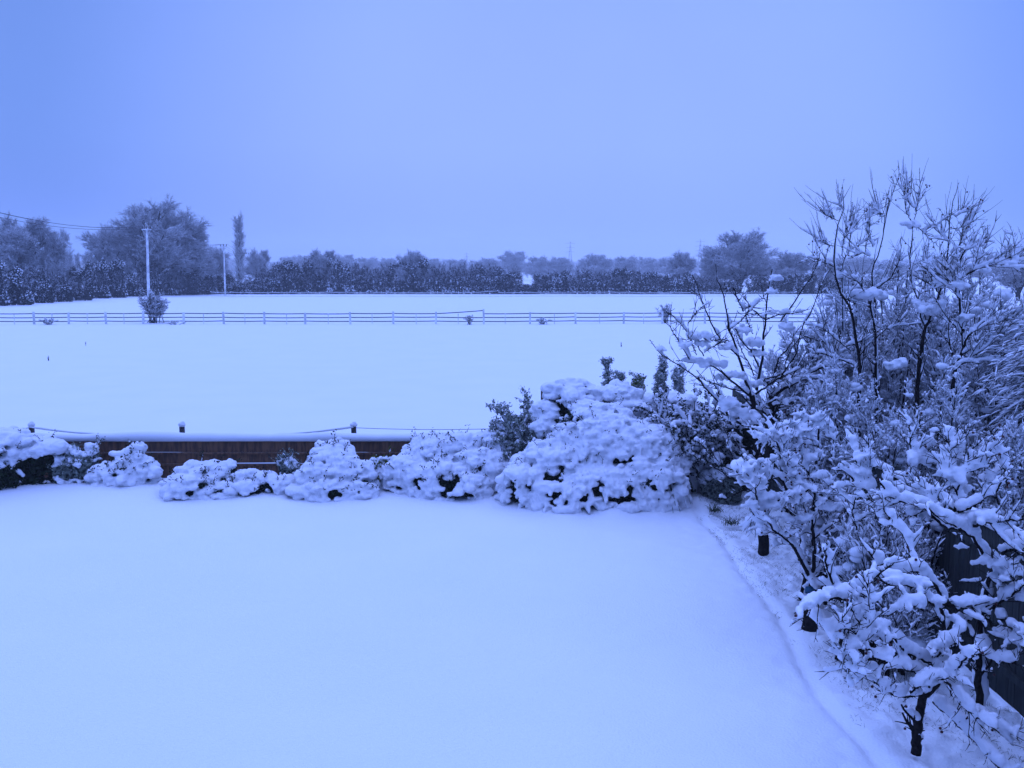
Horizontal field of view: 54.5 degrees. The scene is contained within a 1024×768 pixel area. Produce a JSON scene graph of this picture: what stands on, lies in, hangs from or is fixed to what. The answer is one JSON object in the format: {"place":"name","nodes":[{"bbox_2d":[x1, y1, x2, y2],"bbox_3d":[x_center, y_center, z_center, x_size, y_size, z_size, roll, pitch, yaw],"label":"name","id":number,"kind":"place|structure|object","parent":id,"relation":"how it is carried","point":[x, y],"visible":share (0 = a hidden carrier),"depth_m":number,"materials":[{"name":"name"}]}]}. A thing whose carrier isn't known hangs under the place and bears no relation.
{"place":"outdoors","nodes":[
{"label":"outdoors","id":0,"kind":"place"},
{"bbox_2d":[0,275,1023,767],"bbox_3d":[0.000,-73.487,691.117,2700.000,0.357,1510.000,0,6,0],"label":"ground","id":1,"kind":"structure","parent":0,"point":[144,627],"depth_m":13.48,"materials":[{"name":"white snow"}]},
{"bbox_2d":[2,266,35,304],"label":"hedgerow shrub","id":2,"kind":"object","parent":1,"relation":"on","point":[19,292],"visible":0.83,"depth_m":129.86,"materials":[{"name":"white plant"}]},
{"bbox_2d":[0,425,68,489],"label":"evergreen shrub","id":3,"kind":"object","parent":1,"relation":"on","point":[26,455],"visible":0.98,"depth_m":19.30,"materials":[{"name":"white plant"}]},
{"bbox_2d":[22,262,59,302],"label":"hedgerow shrub","id":4,"kind":"object","parent":1,"relation":"on","point":[42,284],"visible":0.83,"depth_m":138.31,"materials":[{"name":"white plant"}]},
{"bbox_2d":[0,209,83,291],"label":"bare tree","id":5,"kind":"object","parent":1,"relation":"on","point":[19,245],"visible":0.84,"depth_m":147.47,"materials":[{"name":"grey plant"}]},
{"bbox_2d":[31,228,79,279],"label":"bare tree","id":6,"kind":"object","parent":1,"relation":"on","point":[57,252],"visible":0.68,"depth_m":149.60,"materials":[{"name":"grey plant"}]},
{"bbox_2d":[45,269,77,301],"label":"hedgerow shrub","id":7,"kind":"object","parent":1,"relation":"on","point":[64,288],"visible":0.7,"depth_m":144.10,"materials":[{"name":"white plant"}]},
{"bbox_2d":[45,435,104,484],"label":"twiggy shrub","id":8,"kind":"object","parent":1,"relation":"on","point":[72,463],"visible":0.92,"depth_m":19.51,"materials":[{"name":"white plant"}]},
{"bbox_2d":[67,264,98,300],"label":"hedgerow shrub","id":9,"kind":"object","parent":1,"relation":"on","point":[81,294],"visible":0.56,"depth_m":151.62,"materials":[{"name":"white plant"}]},
{"bbox_2d":[78,260,113,297],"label":"hedgerow shrub","id":10,"kind":"object","parent":1,"relation":"on","point":[100,288],"visible":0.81,"depth_m":162.78,"materials":[{"name":"white plant"}]},
{"bbox_2d":[79,221,137,290],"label":"bare tree","id":11,"kind":"object","parent":1,"relation":"on","point":[112,238],"visible":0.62,"depth_m":176.55,"materials":[{"name":"grey plant"}]},
{"bbox_2d":[93,257,128,297],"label":"hedgerow shrub","id":12,"kind":"object","parent":1,"relation":"on","point":[115,269],"visible":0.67,"depth_m":167.02,"materials":[{"name":"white plant"}]},
{"bbox_2d":[83,441,163,486],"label":"conical shrub","id":13,"kind":"object","parent":1,"relation":"on","point":[132,464],"visible":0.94,"depth_m":19.35,"materials":[{"name":"white plant"}]},
{"bbox_2d":[113,271,145,296],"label":"hedgerow shrub","id":14,"kind":"object","parent":1,"relation":"on","point":[134,287],"visible":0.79,"depth_m":174.62,"materials":[{"name":"white plant"}]},
{"bbox_2d":[74,194,214,276],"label":"bare tree","id":15,"kind":"object","parent":1,"relation":"on","point":[164,252],"visible":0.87,"depth_m":181.22,"materials":[{"name":"grey plant"}]},
{"bbox_2d":[137,265,165,295],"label":"hedgerow shrub","id":16,"kind":"object","parent":1,"relation":"on","point":[156,281],"visible":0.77,"depth_m":180.74,"materials":[{"name":"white plant"}]},
{"bbox_2d":[137,287,170,322],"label":"round bush","id":17,"kind":"object","parent":1,"relation":"on","point":[155,304],"visible":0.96,"depth_m":84.00,"materials":[{"name":"grey plant"}]},
{"bbox_2d":[159,269,183,294],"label":"hedgerow shrub","id":18,"kind":"object","parent":1,"relation":"on","point":[173,281],"visible":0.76,"depth_m":184.79,"materials":[{"name":"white plant"}]},
{"bbox_2d":[176,269,203,294],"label":"hedgerow shrub","id":19,"kind":"object","parent":1,"relation":"on","point":[186,286],"visible":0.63,"depth_m":188.14,"materials":[{"name":"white plant"}]},
{"bbox_2d":[166,219,220,294],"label":"bare tree","id":20,"kind":"object","parent":1,"relation":"on","point":[212,263],"visible":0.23,"depth_m":189.64,"materials":[{"name":"grey plant"}]},
{"bbox_2d":[158,448,241,500],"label":"shrub","id":21,"kind":"object","parent":1,"relation":"on","point":[191,479],"visible":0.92,"depth_m":18.75,"materials":[{"name":"white plant"}]},
{"bbox_2d":[194,273,219,294],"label":"hedgerow shrub","id":22,"kind":"object","parent":1,"relation":"on","point":[206,286],"visible":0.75,"depth_m":191.63,"materials":[{"name":"white plant"}]},
{"bbox_2d":[199,245,235,280],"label":"bare tree","id":23,"kind":"object","parent":1,"relation":"on","point":[218,255],"visible":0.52,"depth_m":212.20,"materials":[{"name":"grey plant"}]},
{"bbox_2d":[231,210,247,280],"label":"poplar tree","id":24,"kind":"object","parent":1,"relation":"on","point":[239,242],"visible":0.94,"depth_m":259.22,"materials":[{"name":"grey plant"}]},
{"bbox_2d":[33,431,469,479],"bbox_3d":[-3.641,1.523,20.509,13.719,1.096,0.243,0,6,0],"label":"board fence","id":25,"kind":"object","parent":1,"relation":"on","point":[168,450],"visible":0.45,"depth_m":20.45,"materials":[{"name":"brown"}]},
{"bbox_2d":[209,465,295,498],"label":"ground shrub","id":26,"kind":"object","parent":1,"relation":"on","point":[249,481],"visible":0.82,"depth_m":18.94,"materials":[{"name":"white plant"}]},
{"bbox_2d":[241,247,277,279],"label":"bare tree","id":27,"kind":"object","parent":1,"relation":"on","point":[254,259],"visible":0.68,"depth_m":237.02,"materials":[{"name":"grey plant"}]},
{"bbox_2d":[254,264,283,293],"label":"hedgerow shrub","id":28,"kind":"object","parent":1,"relation":"on","point":[267,278],"visible":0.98,"depth_m":195.50,"materials":[{"name":"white plant"}]},
{"bbox_2d":[263,260,298,293],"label":"hedgerow shrub","id":29,"kind":"object","parent":1,"relation":"on","point":[284,269],"visible":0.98,"depth_m":195.96,"materials":[{"name":"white plant"}]},
{"bbox_2d":[268,448,301,474],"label":"sprig shrub","id":30,"kind":"object","parent":1,"relation":"on","point":[286,464],"visible":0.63,"depth_m":19.34,"materials":[{"name":"grey plant"}]},
{"bbox_2d":[288,261,313,293],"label":"hedgerow shrub","id":31,"kind":"object","parent":1,"relation":"on","point":[303,284],"visible":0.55,"depth_m":198.87,"materials":[{"name":"white plant"}]},
{"bbox_2d":[304,255,333,293],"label":"hedgerow shrub","id":32,"kind":"object","parent":1,"relation":"on","point":[322,284],"visible":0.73,"depth_m":200.62,"materials":[{"name":"white plant"}]},
{"bbox_2d":[299,248,339,286],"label":"bare tree","id":33,"kind":"object","parent":1,"relation":"on","point":[321,261],"visible":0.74,"depth_m":199.66,"materials":[{"name":"grey plant"}]},
{"bbox_2d":[285,429,380,502],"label":"domed shrub","id":34,"kind":"object","parent":1,"relation":"on","point":[331,469],"visible":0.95,"depth_m":18.84,"materials":[{"name":"white plant"}]},
{"bbox_2d":[326,259,356,293],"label":"hedgerow shrub","id":35,"kind":"object","parent":1,"relation":"on","point":[342,276],"visible":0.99,"depth_m":196.95,"materials":[{"name":"white plant"}]},
{"bbox_2d":[349,262,374,293],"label":"hedgerow shrub","id":36,"kind":"object","parent":1,"relation":"on","point":[359,285],"visible":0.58,"depth_m":200.35,"materials":[{"name":"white plant"}]},
{"bbox_2d":[362,265,395,293],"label":"hedgerow shrub","id":37,"kind":"object","parent":1,"relation":"on","point":[377,282],"visible":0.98,"depth_m":197.81,"materials":[{"name":"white plant"}]},
{"bbox_2d":[382,261,411,293],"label":"hedgerow shrub","id":38,"kind":"object","parent":1,"relation":"on","point":[399,286],"visible":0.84,"depth_m":198.24,"materials":[{"name":"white plant"}]},
{"bbox_2d":[394,248,429,293],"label":"bare tree","id":39,"kind":"object","parent":1,"relation":"on","point":[410,256],"visible":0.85,"depth_m":197.06,"materials":[{"name":"grey plant"}]},
{"bbox_2d":[401,257,430,293],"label":"hedgerow shrub","id":40,"kind":"object","parent":1,"relation":"on","point":[420,284],"visible":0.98,"depth_m":197.18,"materials":[{"name":"white plant"}]},
{"bbox_2d":[421,261,451,293],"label":"hedgerow shrub","id":41,"kind":"object","parent":1,"relation":"on","point":[434,279],"visible":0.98,"depth_m":197.36,"materials":[{"name":"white plant"}]},
{"bbox_2d":[378,421,513,500],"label":"wide shrub","id":42,"kind":"object","parent":1,"relation":"on","point":[450,465],"visible":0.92,"depth_m":19.02,"materials":[{"name":"white plant"}]},
{"bbox_2d":[440,263,472,293],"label":"hedgerow shrub","id":43,"kind":"object","parent":1,"relation":"on","point":[456,280],"visible":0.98,"depth_m":196.49,"materials":[{"name":"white plant"}]},
{"bbox_2d":[461,260,492,293],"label":"hedgerow shrub","id":44,"kind":"object","parent":1,"relation":"on","point":[478,279],"visible":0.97,"depth_m":197.63,"materials":[{"name":"white plant"}]},
{"bbox_2d":[481,263,509,293],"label":"hedgerow shrub","id":45,"kind":"object","parent":1,"relation":"on","point":[497,274],"visible":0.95,"depth_m":198.31,"materials":[{"name":"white plant"}]},
{"bbox_2d":[0,290,997,323],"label":"rail fence","id":46,"kind":"object","parent":1,"relation":"on","point":[68,317],"visible":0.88,"depth_m":82.86,"materials":[{"name":"white wood"}]},
{"bbox_2d":[491,271,524,293],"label":"hedgerow shrub","id":47,"kind":"object","parent":1,"relation":"on","point":[510,285],"visible":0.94,"depth_m":197.94,"materials":[{"name":"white plant"}]},
{"bbox_2d":[495,249,530,279],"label":"bare tree","id":48,"kind":"object","parent":1,"relation":"on","point":[511,262],"visible":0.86,"depth_m":536.14,"materials":[{"name":"grey plant"}]},
{"bbox_2d":[486,386,544,460],"bbox_3d":[0.211,1.095,19.744,1.423,2.044,1.371,1,7,12],"label":"drooping conifer","id":49,"kind":"object","parent":1,"relation":"on","point":[514,430],"visible":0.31,"depth_m":19.51,"materials":[{"name":"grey plant"}]},
{"bbox_2d":[521,255,549,276],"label":"bare tree","id":50,"kind":"object","parent":1,"relation":"on","point":[533,268],"visible":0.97,"depth_m":493.38,"materials":[{"name":"grey plant"}]},
{"bbox_2d":[545,269,573,293],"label":"hedgerow shrub","id":51,"kind":"object","parent":1,"relation":"on","point":[558,281],"visible":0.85,"depth_m":198.13,"materials":[{"name":"white plant"}]},
{"bbox_2d":[540,257,580,276],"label":"bare tree","id":52,"kind":"object","parent":1,"relation":"on","point":[559,264],"visible":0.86,"depth_m":490.01,"materials":[{"name":"grey plant"}]},
{"bbox_2d":[568,265,599,293],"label":"hedgerow shrub","id":53,"kind":"object","parent":1,"relation":"on","point":[584,282],"visible":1,"depth_m":196.36,"materials":[{"name":"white plant"}]},
{"bbox_2d":[494,393,692,513],"bbox_3d":[1.528,1.306,18.634,3.732,2.120,2.384,0,6,0],"label":"snow-covered bush","id":54,"kind":"object","parent":1,"relation":"on","point":[586,453],"visible":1,"depth_m":18.08,"materials":[{"name":"white snow"}]},
{"bbox_2d":[575,253,613,276],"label":"bare tree","id":55,"kind":"object","parent":1,"relation":"on","point":[597,263],"visible":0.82,"depth_m":425.13,"materials":[{"name":"grey plant"}]},
{"bbox_2d":[592,268,618,293],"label":"hedgerow shrub","id":56,"kind":"object","parent":1,"relation":"on","point":[605,283],"visible":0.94,"depth_m":197.39,"materials":[{"name":"white plant"}]},
{"bbox_2d":[528,376,716,437],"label":"crested shrub","id":57,"kind":"object","parent":1,"relation":"on","point":[548,409],"visible":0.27,"depth_m":19.48,"materials":[{"name":"white plant"}]},
{"bbox_2d":[610,266,641,293],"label":"hedgerow shrub","id":58,"kind":"object","parent":1,"relation":"on","point":[621,286],"visible":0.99,"depth_m":196.70,"materials":[{"name":"white plant"}]},
{"bbox_2d":[609,255,645,278],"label":"bare tree","id":59,"kind":"object","parent":1,"relation":"on","point":[630,263],"visible":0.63,"depth_m":447.06,"materials":[{"name":"grey plant"}]},
{"bbox_2d":[631,270,660,293],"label":"hedgerow shrub","id":60,"kind":"object","parent":1,"relation":"on","point":[651,278],"visible":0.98,"depth_m":196.47,"materials":[{"name":"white plant"}]},
{"bbox_2d":[666,248,698,277],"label":"bare tree","id":61,"kind":"object","parent":1,"relation":"on","point":[684,263],"visible":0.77,"depth_m":236.90,"materials":[{"name":"grey plant"}]},
{"bbox_2d":[667,271,699,293],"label":"hedgerow shrub","id":62,"kind":"object","parent":1,"relation":"on","point":[684,283],"visible":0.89,"depth_m":195.62,"materials":[{"name":"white plant"}]},
{"bbox_2d":[631,385,746,492],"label":"spreading shrub","id":63,"kind":"object","parent":1,"relation":"on","point":[678,420],"visible":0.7,"depth_m":18.90,"materials":[{"name":"grey plant"}]},
{"bbox_2d":[697,245,731,282],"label":"bare tree","id":64,"kind":"object","parent":1,"relation":"on","point":[709,269],"visible":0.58,"depth_m":203.91,"materials":[{"name":"grey plant"}]},
{"bbox_2d":[695,464,742,504],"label":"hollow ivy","id":65,"kind":"object","parent":1,"relation":"on","point":[711,487],"visible":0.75,"depth_m":18.73,"materials":[{"name":"green plant"}]},
{"bbox_2d":[700,400,759,490],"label":"hollow shrub","id":66,"kind":"object","parent":1,"relation":"on","point":[746,436],"visible":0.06,"depth_m":19.78,"materials":[{"name":"black plant"}]},
{"bbox_2d":[697,227,782,291],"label":"bare tree","id":67,"kind":"object","parent":1,"relation":"on","point":[739,260],"visible":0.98,"depth_m":201.07,"materials":[{"name":"grey plant"}]},
{"bbox_2d":[649,252,840,499],"bbox_3d":[3.902,0.242,15.784,4.391,4.954,1.361,-6,9,-41],"label":"fan shaped tree","id":68,"kind":"object","parent":1,"relation":"on","point":[732,405],"visible":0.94,"depth_m":15.25,"materials":[{"name":"white plant"}]},
{"bbox_2d":[743,274,770,293],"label":"hedgerow shrub","id":69,"kind":"object","parent":1,"relation":"on","point":[756,287],"visible":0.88,"depth_m":198.88,"materials":[{"name":"white plant"}]},
{"bbox_2d":[766,250,817,289],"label":"bare tree","id":70,"kind":"object","parent":1,"relation":"on","point":[789,265],"visible":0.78,"depth_m":221.46,"materials":[{"name":"grey plant"}]},
{"bbox_2d":[736,344,849,480],"bbox_3d":[4.899,0.482,16.802,2.409,2.380,1.622,-6,9,-42],"label":"dark forked tree","id":71,"kind":"object","parent":1,"relation":"on","point":[776,397],"visible":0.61,"depth_m":16.57,"materials":[{"name":"grey plant"}]},
{"bbox_2d":[728,406,867,593],"bbox_3d":[3.378,1.475,11.896,2.498,2.438,1.361,-5,8,-35],"label":"vase shaped tree","id":72,"kind":"object","parent":1,"relation":"on","point":[784,436],"visible":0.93,"depth_m":11.79,"materials":[{"name":"white plant"}]},
{"bbox_2d":[790,273,819,293],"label":"hedgerow shrub","id":73,"kind":"object","parent":1,"relation":"on","point":[809,287],"visible":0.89,"depth_m":195.37,"materials":[{"name":"white plant"}]},
{"bbox_2d":[756,292,866,515],"bbox_3d":[5.242,0.387,17.355,2.085,3.961,1.552,0,6,0],"label":"thicket shrub","id":74,"kind":"object","parent":1,"relation":"on","point":[772,359],"visible":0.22,"depth_m":17.14,"materials":[{"name":"white plant"}]},
{"bbox_2d":[782,451,887,604],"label":"understorey shrub","id":75,"kind":"object","parent":1,"relation":"on","point":[821,473],"visible":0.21,"depth_m":12.80,"materials":[{"name":"grey plant"}]},
{"bbox_2d":[769,344,901,560],"bbox_3d":[4.806,1.032,14.712,2.052,3.273,1.370,2,7,13],"label":"thicket shrub","id":76,"kind":"object","parent":1,"relation":"on","point":[820,399],"visible":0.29,"depth_m":14.60,"materials":[{"name":"white plant"}]},
{"bbox_2d":[795,178,892,436],"bbox_3d":[5.039,-1.164,15.425,1.740,4.013,0.926,-3,7,-22],"label":"tall leader tree","id":77,"kind":"object","parent":1,"relation":"on","point":[851,223],"visible":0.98,"depth_m":15.30,"materials":[{"name":"white plant"}]},
{"bbox_2d":[800,252,896,439],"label":"thicket shrub","id":78,"kind":"object","parent":1,"relation":"on","point":[836,304],"visible":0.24,"depth_m":17.81,"materials":[{"name":"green plant"}]},
{"bbox_2d":[837,255,879,275],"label":"bare tree","id":79,"kind":"object","parent":1,"relation":"on","point":[859,263],"visible":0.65,"depth_m":551.50,"materials":[{"name":"grey plant"}]},
{"bbox_2d":[825,261,917,437],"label":"thicket shrub","id":80,"kind":"object","parent":1,"relation":"on","point":[877,271],"visible":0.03,"depth_m":19.96,"materials":[{"name":"white plant"}]},
{"bbox_2d":[827,163,923,435],"bbox_3d":[5.729,-1.291,15.521,1.629,4.373,0.913,-2,7,-14],"label":"tall leader tree","id":81,"kind":"object","parent":1,"relation":"on","point":[870,294],"visible":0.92,"depth_m":15.55,"materials":[{"name":"white plant"}]},
{"bbox_2d":[732,390,1023,716],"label":"tall side fence","id":82,"kind":"object","parent":1,"relation":"on","point":[1006,683],"visible":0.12,"depth_m":10.65,"materials":[{"name":"black"}]},
{"bbox_2d":[811,497,944,663],"bbox_3d":[4.009,2.041,11.089,1.346,2.083,1.242,0,6,0],"label":"understorey shrub","id":83,"kind":"object","parent":1,"relation":"on","point":[854,551],"visible":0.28,"depth_m":10.94,"materials":[{"name":"white plant"}]},
{"bbox_2d":[841,248,930,455],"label":"thicket shrub","id":84,"kind":"object","parent":1,"relation":"on","point":[892,388],"visible":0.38,"depth_m":18.06,"materials":[{"name":"grey plant"}]},
{"bbox_2d":[828,376,944,496],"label":"thicket shrub","id":85,"kind":"object","parent":1,"relation":"on","point":[884,449],"visible":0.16,"depth_m":13.77,"materials":[{"name":"white plant"}]},
{"bbox_2d":[823,546,958,676],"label":"understorey shrub","id":86,"kind":"object","parent":1,"relation":"on","point":[915,627],"visible":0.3,"depth_m":10.52,"materials":[{"name":"grey plant"}]},
{"bbox_2d":[789,494,1020,767],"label":"loaded tree","id":87,"kind":"object","parent":1,"relation":"on","point":[861,620],"visible":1,"depth_m":8.39,"materials":[{"name":"white plant"}]},
{"bbox_2d":[826,406,1023,747],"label":"corner tree","id":88,"kind":"object","parent":1,"relation":"on","point":[924,500],"visible":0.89,"depth_m":9.35,"materials":[{"name":"white plant"}]},
{"bbox_2d":[874,242,976,475],"bbox_3d":[8.011,-0.336,19.593,1.761,4.898,1.581,0,6,0],"label":"thicket shrub","id":89,"kind":"object","parent":1,"relation":"on","point":[924,287],"visible":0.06,"depth_m":19.32,"materials":[{"name":"white plant"}]},
{"bbox_2d":[870,472,982,638],"bbox_3d":[4.960,2.008,11.673,1.379,2.011,1.244,5,8,39],"label":"understorey shrub","id":90,"kind":"object","parent":1,"relation":"on","point":[934,525],"visible":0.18,"depth_m":11.45,"materials":[{"name":"black plant"}]},
{"bbox_2d":[883,156,999,413],"bbox_3d":[6.428,-1.323,15.084,1.675,4.270,0.942,0,6,0],"label":"tall leader tree","id":91,"kind":"object","parent":1,"relation":"on","point":[931,309],"visible":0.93,"depth_m":14.99,"materials":[{"name":"white plant"}]},
{"bbox_2d":[898,253,987,440],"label":"thicket shrub","id":92,"kind":"object","parent":1,"relation":"on","point":[935,337],"visible":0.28,"depth_m":17.36,"materials":[{"name":"white plant"}]},
{"bbox_2d":[883,349,1018,505],"bbox_3d":[6.090,1.150,13.784,1.636,3.244,1.888,4,8,34],"label":"thicket shrub","id":93,"kind":"object","parent":1,"relation":"on","point":[943,392],"visible":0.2,"depth_m":13.73,"materials":[{"name":"grey plant"}]},
{"bbox_2d":[915,211,1023,411],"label":"tall leader tree","id":94,"kind":"object","parent":1,"relation":"on","point":[954,282],"visible":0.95,"depth_m":14.50,"materials":[{"name":"white plant"}]},
{"bbox_2d":[933,287,1017,507],"bbox_3d":[8.001,0.421,16.561,1.769,4.074,1.462,0,6,0],"label":"thicket shrub","id":95,"kind":"object","parent":1,"relation":"on","point":[979,404],"visible":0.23,"depth_m":16.26,"materials":[{"name":"white plant"}]},
{"bbox_2d":[949,247,1008,372],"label":"thicket shrub","id":96,"kind":"object","parent":1,"relation":"on","point":[987,285],"visible":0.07,"depth_m":18.80,"materials":[{"name":"white plant"}]},
{"bbox_2d":[963,413,1023,529],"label":"thicket shrub","id":97,"kind":"object","parent":1,"relation":"on","point":[1016,487],"visible":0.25,"depth_m":12.31,"materials":[{"name":"white plant"}]},
{"bbox_2d":[966,319,1023,448],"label":"weeping shrub","id":98,"kind":"object","parent":1,"relation":"on","point":[1010,401],"visible":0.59,"depth_m":13.76,"materials":[{"name":"white plant"}]},
{"bbox_2d":[975,291,1023,477],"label":"thicket shrub","id":99,"kind":"object","parent":1,"relation":"on","point":[1000,380],"visible":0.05,"depth_m":15.59,"materials":[{"name":"white plant"}]},
{"bbox_2d":[987,240,1023,300],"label":"bare tree","id":100,"kind":"object","parent":1,"relation":"on","point":[1008,279],"visible":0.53,"depth_m":148.50,"materials":[{"name":"grey plant"}]},
{"bbox_2d":[0,0,1023,274],"label":"sky","id":101,"kind":"structure","parent":0,"point":[443,129],"materials":[{"name":"blue"}]},
{"bbox_2d":[700,497,1023,766],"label":"grass","id":102,"kind":"structure","parent":0,"point":[721,539],"depth_m":13.40,"materials":[{"name":"white"}]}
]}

